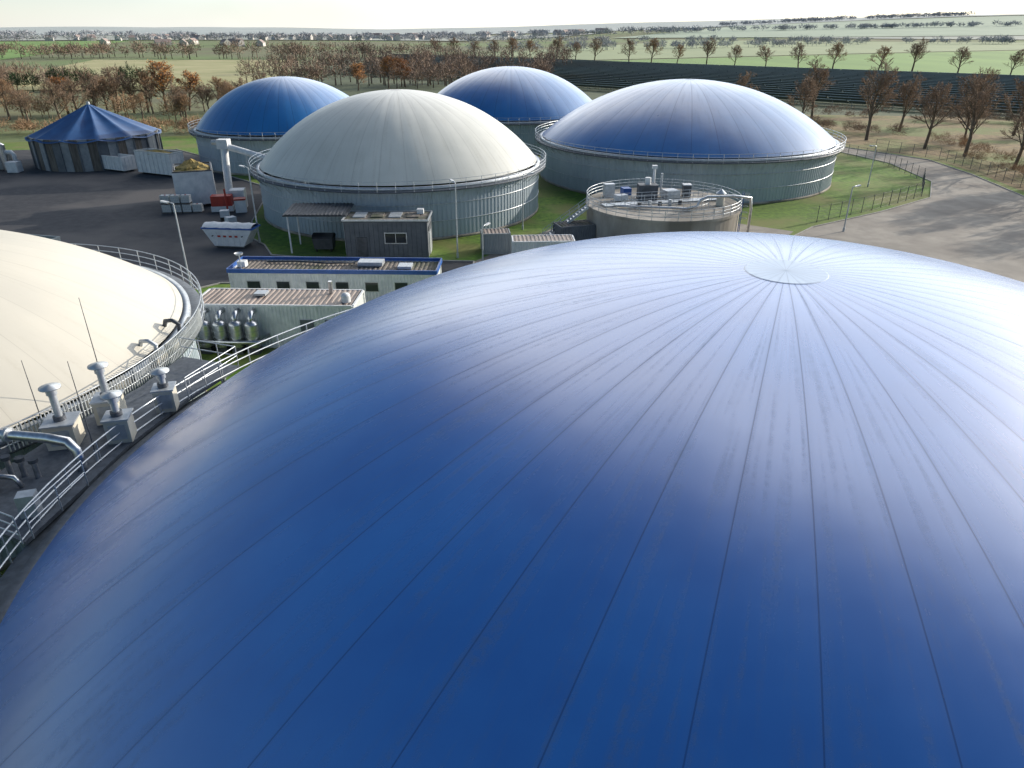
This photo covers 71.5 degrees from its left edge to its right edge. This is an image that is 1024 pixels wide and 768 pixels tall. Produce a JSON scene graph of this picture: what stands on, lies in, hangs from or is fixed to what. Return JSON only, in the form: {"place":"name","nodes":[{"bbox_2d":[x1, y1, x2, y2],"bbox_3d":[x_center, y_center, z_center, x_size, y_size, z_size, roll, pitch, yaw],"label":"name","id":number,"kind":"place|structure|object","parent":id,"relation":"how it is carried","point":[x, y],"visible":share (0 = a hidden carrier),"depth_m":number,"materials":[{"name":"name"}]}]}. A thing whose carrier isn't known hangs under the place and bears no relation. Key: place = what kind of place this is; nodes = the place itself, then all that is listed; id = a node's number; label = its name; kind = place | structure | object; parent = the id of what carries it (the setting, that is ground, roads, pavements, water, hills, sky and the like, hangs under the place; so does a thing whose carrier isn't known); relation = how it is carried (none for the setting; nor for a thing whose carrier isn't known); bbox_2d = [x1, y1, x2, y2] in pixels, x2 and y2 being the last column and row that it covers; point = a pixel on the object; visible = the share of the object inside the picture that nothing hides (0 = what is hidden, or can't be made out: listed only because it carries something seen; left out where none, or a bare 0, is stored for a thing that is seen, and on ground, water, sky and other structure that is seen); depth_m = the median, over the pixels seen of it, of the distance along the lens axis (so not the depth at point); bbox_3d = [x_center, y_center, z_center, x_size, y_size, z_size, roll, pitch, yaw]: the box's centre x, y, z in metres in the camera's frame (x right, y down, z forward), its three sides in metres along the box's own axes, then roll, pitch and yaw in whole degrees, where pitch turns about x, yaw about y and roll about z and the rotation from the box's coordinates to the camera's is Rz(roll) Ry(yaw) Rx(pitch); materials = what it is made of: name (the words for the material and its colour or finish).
{"place":"outdoors","nodes":[
{"label":"outdoors","id":0,"kind":"place"},
{"bbox_2d":[0,41,124,59],"bbox_3d":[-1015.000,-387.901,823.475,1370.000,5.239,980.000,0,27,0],"label":"crop field","id":1,"kind":"structure","parent":0,"point":[9,54],"depth_m":968.99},
{"bbox_2d":[9,60,284,89],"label":"stubble field","id":2,"kind":"structure","parent":0,"point":[206,70],"depth_m":426.07,"materials":[{"name":"plant"}]},
{"bbox_2d":[0,149,472,287],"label":"asphalt yard","id":3,"kind":"structure","parent":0,"point":[117,208],"depth_m":92.64,"materials":[{"name":"asphalt"}]},
{"bbox_2d":[0,143,23,172],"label":"gas treatment unit","id":4,"kind":"object","parent":3,"relation":"on","point":[8,164],"visible":1,"depth_m":121.29,"materials":[{"name":"metal"}]},
{"bbox_2d":[24,102,163,171],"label":"tent roof slurry tank","id":5,"kind":"object","parent":3,"relation":"on","point":[84,138],"visible":0.97,"depth_m":122.00,"materials":[{"name":"blue fabric"}]},
{"bbox_2d":[101,154,136,171],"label":"open top container","id":6,"kind":"object","parent":3,"relation":"on","point":[125,162],"visible":0.96,"depth_m":120.81,"materials":[{"name":"metal"}]},
{"bbox_2d":[133,148,183,174],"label":"open top container","id":7,"kind":"object","parent":3,"relation":"on","point":[155,161],"visible":0.88,"depth_m":117.22,"materials":[{"name":"metal"}]},
{"bbox_2d":[159,194,203,213],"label":"ibc tank stack","id":8,"kind":"object","parent":3,"relation":"on","point":[183,203],"visible":0.92,"depth_m":93.98,"materials":[{"name":"white plastic"}]},
{"bbox_2d":[172,158,216,205],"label":"biomass feed hopper","id":9,"kind":"object","parent":3,"relation":"on","point":[194,178],"visible":0.82,"depth_m":96.30,"materials":[{"name":"white paint"}]},
{"bbox_2d":[201,221,259,247],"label":"waste skip","id":10,"kind":"object","parent":3,"relation":"on","point":[231,234],"visible":1,"depth_m":78.60,"materials":[{"name":"white paint"}]},
{"bbox_2d":[210,138,265,212],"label":"screw conveyor","id":11,"kind":"object","parent":3,"relation":"on","point":[231,198],"visible":0.85,"depth_m":96.96,"materials":[{"name":"metal"}]},
{"bbox_2d":[176,149,474,289],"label":"kerb","id":12,"kind":"structure","parent":3,"relation":"on","point":[473,261],"depth_m":76.42,"materials":[{"name":"concrete"}]},
{"bbox_2d":[0,32,612,40],"bbox_3d":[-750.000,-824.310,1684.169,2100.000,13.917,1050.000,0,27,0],"label":"hill field","id":13,"kind":"structure","parent":0,"point":[256,38],"depth_m":1568.18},
{"bbox_2d":[0,135,1023,574],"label":"lawn","id":14,"kind":"structure","parent":0,"point":[554,201],"depth_m":97.33,"materials":[{"name":"green plant"}]},
{"bbox_2d":[0,112,202,135],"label":"hedge shrubs","id":15,"kind":"object","parent":14,"relation":"on","point":[20,124],"visible":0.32,"depth_m":164.59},
{"bbox_2d":[0,230,206,571],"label":"cream dome digester tank","id":16,"kind":"object","parent":14,"relation":"on","point":[46,284],"visible":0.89,"depth_m":37.70,"materials":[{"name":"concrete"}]},
{"bbox_2d":[0,299,239,577],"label":"service platform","id":17,"kind":"structure","parent":14,"relation":"on","point":[65,438],"depth_m":30.17,"materials":[{"name":"metal"}]},
{"bbox_2d":[160,200,191,285],"bbox_3d":[-29.958,-12.100,63.726,1.432,8.510,0.260,9,28,17],"label":"street lamp","id":18,"kind":"object","parent":14,"relation":"on","point":[162,201],"visible":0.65,"depth_m":63.09,"materials":[{"name":"metal"}]},
{"bbox_2d":[187,76,349,175],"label":"blue dome digester tank","id":19,"kind":"object","parent":14,"relation":"on","point":[260,115],"visible":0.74,"depth_m":118.43,"materials":[{"name":"fabric"}]},
{"bbox_2d":[196,281,365,354],"bbox_3d":[-17.924,-5.217,54.526,12.360,4.500,5.380,1,27,2],"label":"generator container","id":20,"kind":"object","parent":14,"relation":"on","point":[239,319],"visible":0.84,"depth_m":53.51,"materials":[{"name":"metal"}]},
{"bbox_2d":[282,203,353,252],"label":"canopy shelter","id":21,"kind":"object","parent":14,"relation":"on","point":[297,210],"visible":0.9,"depth_m":76.92,"materials":[{"name":"metal"}]},
{"bbox_2d":[312,233,335,251],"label":"wheeled dumpster","id":22,"kind":"object","parent":14,"relation":"on","point":[323,240],"visible":1,"depth_m":77.33,"materials":[{"name":"metal"}]},
{"bbox_2d":[226,252,441,301],"bbox_3d":[-15.600,-9.833,63.633,18.420,4.600,3.920,1,27,2],"label":"control container","id":23,"kind":"object","parent":14,"relation":"on","point":[374,277],"visible":0.72,"depth_m":62.29,"materials":[{"name":"metal"}]},
{"bbox_2d":[343,217,432,256],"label":"walls","id":24,"kind":"structure","parent":14,"relation":"on","point":[420,233],"depth_m":75.32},
{"bbox_2d":[341,208,431,222],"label":"flat roof","id":25,"kind":"structure","parent":24,"relation":"on","point":[420,215],"depth_m":75.59,"materials":[{"name":"metal"}]},
{"bbox_2d":[344,221,431,256],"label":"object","id":26,"kind":"structure","parent":24,"relation":"attached to","point":[388,238],"depth_m":75.34,"materials":[{"name":"metal"}]},
{"bbox_2d":[248,89,545,240],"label":"white dome digester tank","id":27,"kind":"object","parent":14,"relation":"on","point":[389,137],"visible":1,"depth_m":82.88,"materials":[{"name":"fabric"}]},
{"bbox_2d":[480,228,510,253],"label":"container","id":28,"kind":"object","parent":14,"relation":"on","point":[496,240],"visible":0.91,"depth_m":76.86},
{"bbox_2d":[0,231,1023,767],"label":"gas storage dome tank","id":29,"kind":"object","parent":14,"relation":"on","point":[706,499],"visible":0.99,"depth_m":15.21,"materials":[{"name":"fabric"}]},
{"bbox_2d":[437,66,591,154],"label":"blue dome digester tank","id":30,"kind":"object","parent":14,"relation":"on","point":[521,103],"visible":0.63,"depth_m":137.67,"materials":[{"name":"fabric"}]},
{"bbox_2d":[535,79,846,204],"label":"blue dome digester tank","id":31,"kind":"object","parent":14,"relation":"on","point":[791,152],"visible":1,"depth_m":100.96,"materials":[{"name":"fabric"}]},
{"bbox_2d":[795,152,931,235],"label":"kerb","id":32,"kind":"structure","parent":14,"relation":"on","point":[874,212],"depth_m":97.16,"materials":[{"name":"concrete"}]},
{"bbox_2d":[806,143,925,223],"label":"fence","id":33,"kind":"object","parent":14,"relation":"on","point":[923,181],"visible":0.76,"depth_m":100.84,"materials":[{"name":"metal"}]},
{"bbox_2d":[856,55,901,139],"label":"bare tree","id":34,"kind":"object","parent":14,"relation":"on","point":[883,84],"visible":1,"depth_m":150.79,"materials":[{"name":"brown plant"}]},
{"bbox_2d":[941,73,1006,156],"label":"bare tree","id":35,"kind":"object","parent":14,"relation":"on","point":[974,107],"visible":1,"depth_m":132.77,"materials":[{"name":"brown plant"}]},
{"bbox_2d":[0,15,1023,142],"bbox_3d":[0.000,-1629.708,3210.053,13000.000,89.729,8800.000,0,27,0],"label":"ground","id":36,"kind":"structure","parent":0,"point":[205,52],"depth_m":635.29,"materials":[{"name":"plant"}]},
{"bbox_2d":[0,78,20,119],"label":"bare tree","id":37,"kind":"object","parent":36,"relation":"on","point":[4,95],"visible":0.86,"depth_m":186.55,"materials":[{"name":"brown plant"}]},
{"bbox_2d":[5,89,34,121],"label":"bare tree","id":38,"kind":"object","parent":36,"relation":"on","point":[23,104],"visible":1,"depth_m":179.10,"materials":[{"name":"brown plant"}]},
{"bbox_2d":[36,78,74,117],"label":"bare tree","id":39,"kind":"object","parent":36,"relation":"on","point":[51,94],"visible":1,"depth_m":178.06,"materials":[{"name":"brown plant"}]},
{"bbox_2d":[57,76,91,109],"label":"bare tree","id":40,"kind":"object","parent":36,"relation":"on","point":[71,85],"visible":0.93,"depth_m":189.83,"materials":[{"name":"brown plant"}]},
{"bbox_2d":[6,61,149,91],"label":"autumn trees","id":41,"kind":"object","parent":36,"relation":"on","point":[66,74],"visible":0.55,"depth_m":274.72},
{"bbox_2d":[0,58,155,89],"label":"tree belt","id":42,"kind":"object","parent":36,"relation":"on","point":[41,73],"visible":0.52,"depth_m":293.88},
{"bbox_2d":[72,68,101,105],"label":"bare tree","id":43,"kind":"object","parent":36,"relation":"on","point":[88,75],"visible":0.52,"depth_m":200.86,"materials":[{"name":"brown plant"}]},
{"bbox_2d":[0,86,180,120],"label":"tree belt","id":44,"kind":"object","parent":36,"relation":"on","point":[117,102],"visible":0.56,"depth_m":192.84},
{"bbox_2d":[78,75,107,105],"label":"bare tree","id":45,"kind":"object","parent":36,"relation":"on","point":[94,82],"visible":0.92,"depth_m":195.91,"materials":[{"name":"brown plant"}]},
{"bbox_2d":[90,77,119,110],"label":"bare tree","id":46,"kind":"object","parent":36,"relation":"on","point":[104,83],"visible":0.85,"depth_m":198.96,"materials":[{"name":"brown plant"}]},
{"bbox_2d":[98,66,125,111],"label":"bare tree","id":47,"kind":"object","parent":36,"relation":"on","point":[108,74],"visible":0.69,"depth_m":204.88,"materials":[{"name":"brown plant"}]},
{"bbox_2d":[115,72,136,112],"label":"bare tree","id":48,"kind":"object","parent":36,"relation":"on","point":[122,85],"visible":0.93,"depth_m":202.04,"materials":[{"name":"brown plant"}]},
{"bbox_2d":[121,69,156,112],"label":"bare tree","id":49,"kind":"object","parent":36,"relation":"on","point":[141,76],"visible":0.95,"depth_m":201.63,"materials":[{"name":"brown plant"}]},
{"bbox_2d":[128,92,153,118],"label":"bare tree","id":50,"kind":"object","parent":36,"relation":"on","point":[142,100],"visible":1,"depth_m":183.79,"materials":[{"name":"brown plant"}]},
{"bbox_2d":[137,78,158,113],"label":"bare tree","id":51,"kind":"object","parent":36,"relation":"on","point":[147,88],"visible":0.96,"depth_m":201.81,"materials":[{"name":"brown plant"}]},
{"bbox_2d":[144,57,175,111],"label":"autumn tree","id":52,"kind":"object","parent":36,"relation":"on","point":[160,79],"visible":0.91,"depth_m":204.21,"materials":[{"name":"brown plant"}]},
{"bbox_2d":[170,93,191,119],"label":"bare tree","id":53,"kind":"object","parent":36,"relation":"on","point":[181,97],"visible":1,"depth_m":183.74,"materials":[{"name":"brown plant"}]},
{"bbox_2d":[173,70,205,110],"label":"autumn tree","id":54,"kind":"object","parent":36,"relation":"on","point":[193,82],"visible":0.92,"depth_m":207.71,"materials":[{"name":"brown plant"}]},
{"bbox_2d":[197,83,214,108],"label":"bare tree","id":55,"kind":"object","parent":36,"relation":"on","point":[208,92],"visible":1,"depth_m":203.02,"materials":[{"name":"brown plant"}]},
{"bbox_2d":[0,38,447,58],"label":"tree belt","id":56,"kind":"object","parent":36,"relation":"on","point":[159,48],"visible":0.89,"depth_m":568.70,"materials":[{"name":"plant"}]},
{"bbox_2d":[44,28,606,45],"bbox_3d":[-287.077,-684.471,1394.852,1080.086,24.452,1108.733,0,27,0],"label":"village","id":57,"kind":"object","parent":36,"relation":"on","point":[396,37],"visible":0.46,"depth_m":1270.16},
{"bbox_2d":[0,31,650,42],"bbox_3d":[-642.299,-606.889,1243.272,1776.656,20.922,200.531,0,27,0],"label":"distant tree belt","id":58,"kind":"object","parent":36,"relation":"on","point":[210,36],"visible":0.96,"depth_m":1226.49,"materials":[{"name":"plant"}]},
{"bbox_2d":[349,62,366,90],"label":"autumn tree","id":59,"kind":"object","parent":36,"relation":"on","point":[355,70],"visible":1,"depth_m":273.62,"materials":[{"name":"orange plant"}]},
{"bbox_2d":[0,24,736,38],"bbox_3d":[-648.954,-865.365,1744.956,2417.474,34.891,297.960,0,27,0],"label":"distant tree belt","id":60,"kind":"object","parent":36,"relation":"on","point":[543,31],"visible":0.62,"depth_m":1708.83,"materials":[{"name":"plant"}]},
{"bbox_2d":[378,56,401,87],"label":"autumn tree","id":61,"kind":"object","parent":36,"relation":"on","point":[386,64],"visible":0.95,"depth_m":286.14,"materials":[{"name":"brown plant"}]},
{"bbox_2d":[396,57,411,86],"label":"autumn tree","id":62,"kind":"object","parent":36,"relation":"on","point":[401,61],"visible":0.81,"depth_m":289.88,"materials":[{"name":"brown plant"}]},
{"bbox_2d":[258,43,573,72],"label":"tree belt","id":63,"kind":"object","parent":36,"relation":"on","point":[551,52],"visible":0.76,"depth_m":406.27,"materials":[{"name":"plant"}]},
{"bbox_2d":[464,36,863,51],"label":"distant tree belt","id":64,"kind":"object","parent":36,"relation":"on","point":[701,42],"visible":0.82,"depth_m":859.52,"materials":[{"name":"plant"}]},
{"bbox_2d":[315,57,1023,117],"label":"undergrowth","id":65,"kind":"object","parent":36,"relation":"on","point":[348,87],"visible":0.12,"depth_m":283.73,"materials":[{"name":"brown plant"}]},
{"bbox_2d":[236,50,475,88],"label":"tree belt","id":66,"kind":"object","parent":65,"relation":"on","point":[309,72],"visible":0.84,"depth_m":296.37,"materials":[{"name":"plant"}]},
{"bbox_2d":[405,54,555,85],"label":"tree belt","id":67,"kind":"object","parent":65,"relation":"on","point":[539,65],"visible":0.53,"depth_m":310.17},
{"bbox_2d":[800,55,835,118],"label":"bare tree","id":68,"kind":"object","parent":65,"relation":"on","point":[822,74],"visible":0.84,"depth_m":187.75,"materials":[{"name":"brown plant"}]},
{"bbox_2d":[961,67,1005,100],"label":"bare tree","id":69,"kind":"object","parent":65,"relation":"on","point":[992,76],"visible":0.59,"depth_m":178.16,"materials":[{"name":"brown plant"}]},
{"bbox_2d":[345,54,1023,116],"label":"solar panel array","id":70,"kind":"object","parent":36,"relation":"on","point":[768,80],"visible":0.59,"depth_m":324.33,"materials":[{"name":"glass"}]},
{"bbox_2d":[700,36,716,63],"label":"bare tree","id":71,"kind":"object","parent":36,"relation":"on","point":[708,45],"visible":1,"depth_m":455.94,"materials":[{"name":"brown plant"}]},
{"bbox_2d":[736,70,760,90],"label":"bare tree","id":72,"kind":"object","parent":36,"relation":"on","point":[743,82],"visible":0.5,"depth_m":177.35,"materials":[{"name":"brown plant"}]},
{"bbox_2d":[789,42,808,66],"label":"bare tree","id":73,"kind":"object","parent":36,"relation":"on","point":[795,49],"visible":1,"depth_m":413.85,"materials":[{"name":"brown plant"}]},
{"bbox_2d":[825,42,846,68],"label":"bare tree","id":74,"kind":"object","parent":36,"relation":"on","point":[837,49],"visible":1,"depth_m":403.53,"materials":[{"name":"brown plant"}]},
{"bbox_2d":[658,20,1021,32],"bbox_3d":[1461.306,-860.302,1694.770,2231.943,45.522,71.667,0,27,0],"label":"distant tree belt","id":75,"kind":"object","parent":36,"relation":"on","point":[887,25],"visible":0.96,"depth_m":1693.38,"materials":[{"name":"plant"}]},
{"bbox_2d":[719,11,975,25],"bbox_3d":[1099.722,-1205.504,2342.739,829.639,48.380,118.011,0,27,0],"label":"distant tree belt","id":76,"kind":"object","parent":36,"relation":"on","point":[801,19],"visible":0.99,"depth_m":2334.30,"materials":[{"name":"plant"}]},
{"bbox_2d":[685,34,1016,43],"bbox_3d":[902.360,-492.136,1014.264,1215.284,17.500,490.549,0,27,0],"label":"distant tree belt","id":77,"kind":"object","parent":36,"relation":"on","point":[1004,39],"visible":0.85,"depth_m":1108.94,"materials":[{"name":"plant"}]},
{"bbox_2d":[867,45,894,68],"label":"bare tree","id":78,"kind":"object","parent":36,"relation":"on","point":[879,54],"visible":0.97,"depth_m":393.36,"materials":[{"name":"brown plant"}]},
{"bbox_2d":[907,36,929,70],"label":"bare tree","id":79,"kind":"object","parent":36,"relation":"on","point":[917,54],"visible":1,"depth_m":380.09,"materials":[{"name":"brown plant"}]},
{"bbox_2d":[949,47,972,72],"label":"bare tree","id":80,"kind":"object","parent":36,"relation":"on","point":[962,52],"visible":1,"depth_m":365.23,"materials":[{"name":"brown plant"}]},
{"bbox_2d":[1004,50,1023,74],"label":"bare tree","id":81,"kind":"object","parent":36,"relation":"on","point":[1018,58],"visible":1,"depth_m":353.65,"materials":[{"name":"brown plant"}]},
{"bbox_2d":[0,14,1023,34],"bbox_3d":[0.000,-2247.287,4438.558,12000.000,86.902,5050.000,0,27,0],"label":"fields","id":82,"kind":"structure","parent":0,"point":[293,31],"depth_m":3015.05,"materials":[{"name":"plant"}]},
{"bbox_2d":[0,0,1023,28],"label":"sky","id":83,"kind":"structure","parent":0,"point":[334,14],"materials":[{"name":"white"}]},
{"bbox_2d":[475,224,793,262],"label":"concrete apron","id":84,"kind":"object","parent":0,"point":[754,229],"visible":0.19,"depth_m":85.80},
{"bbox_2d":[511,234,574,253],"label":"container","id":85,"kind":"object","parent":84,"relation":"on","point":[519,243],"visible":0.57,"depth_m":72.56,"materials":[{"name":"metal"}]},
{"bbox_2d":[553,219,595,240],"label":"grey container","id":86,"kind":"object","parent":84,"relation":"on","point":[579,230],"visible":0.66,"depth_m":79.45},
{"bbox_2d":[542,165,751,237],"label":"concrete mixing tank","id":87,"kind":"object","parent":84,"relation":"on","point":[647,206],"visible":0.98,"depth_m":78.79,"materials":[{"name":"concrete"}]},
{"bbox_2d":[477,40,1023,59],"bbox_3d":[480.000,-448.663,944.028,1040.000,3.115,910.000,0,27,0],"label":"meadow","id":88,"kind":"structure","parent":0,"point":[694,51],"depth_m":808.59,"materials":[{"name":"plant"}]},
{"bbox_2d":[607,51,1023,74],"bbox_3d":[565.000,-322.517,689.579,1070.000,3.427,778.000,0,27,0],"label":"meadow","id":89,"kind":"structure","parent":0,"point":[938,62],"depth_m":514.85,"materials":[{"name":"plant"}]},
{"bbox_2d":[618,16,1023,37],"bbox_3d":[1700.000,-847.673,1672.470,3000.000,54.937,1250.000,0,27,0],"label":"hill field","id":90,"kind":"structure","parent":0,"point":[988,28],"depth_m":1621.62,"materials":[{"name":"plant"}]},
{"bbox_2d":[792,36,1023,39],"bbox_3d":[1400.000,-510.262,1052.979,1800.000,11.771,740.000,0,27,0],"label":"hill field","id":91,"kind":"structure","parent":0,"point":[976,37],"depth_m":1301.16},
{"bbox_2d":[796,148,1023,281],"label":"concrete road","id":92,"kind":"structure","parent":0,"point":[964,218],"depth_m":88.42,"materials":[{"name":"concrete"}]},
{"bbox_2d":[846,147,1023,196],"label":"kerb","id":93,"kind":"structure","parent":92,"relation":"on","point":[947,166],"depth_m":124.07,"materials":[{"name":"concrete"}]},
{"bbox_2d":[806,115,1023,190],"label":"dry verge","id":94,"kind":"structure","parent":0,"point":[988,132],"depth_m":156.58,"materials":[{"name":"beige plant"}]},
{"bbox_2d":[786,76,819,113],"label":"bare tree","id":95,"kind":"object","parent":94,"relation":"on","point":[808,87],"visible":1,"depth_m":164.56,"materials":[{"name":"brown plant"}]},
{"bbox_2d":[810,114,909,136],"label":"hedge shrubs","id":96,"kind":"object","parent":94,"relation":"on","point":[824,122],"visible":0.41,"depth_m":166.01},
{"bbox_2d":[891,70,926,130],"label":"bare tree","id":97,"kind":"object","parent":94,"relation":"on","point":[908,88],"visible":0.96,"depth_m":164.62,"materials":[{"name":"brown plant"}]},
{"bbox_2d":[806,102,1023,121],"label":"hedge shrubs","id":98,"kind":"object","parent":94,"relation":"on","point":[864,111],"visible":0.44,"depth_m":190.34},
{"bbox_2d":[910,81,956,148],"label":"bare tree","id":99,"kind":"object","parent":94,"relation":"on","point":[936,93],"visible":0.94,"depth_m":140.66,"materials":[{"name":"brown plant"}]},
{"bbox_2d":[863,138,1023,187],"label":"fence","id":100,"kind":"object","parent":94,"relation":"on","point":[957,162],"visible":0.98,"depth_m":125.61,"materials":[{"name":"metal"}]},
{"bbox_2d":[951,90,994,143],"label":"bare tree","id":101,"kind":"object","parent":94,"relation":"on","point":[968,121],"visible":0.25,"depth_m":148.42,"materials":[{"name":"brown plant"}]},
{"bbox_2d":[930,131,1023,174],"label":"hedge shrubs","id":102,"kind":"object","parent":94,"relation":"on","point":[1019,168],"visible":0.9,"depth_m":133.99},
{"bbox_2d":[999,77,1023,135],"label":"bare tree","id":103,"kind":"object","parent":94,"relation":"on","point":[1020,90],"visible":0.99,"depth_m":158.89,"materials":[{"name":"brown plant"}]},
{"bbox_2d":[1001,101,1023,169],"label":"bare tree","id":104,"kind":"object","parent":94,"relation":"on","point":[1021,120],"visible":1,"depth_m":120.89,"materials":[{"name":"brown plant"}]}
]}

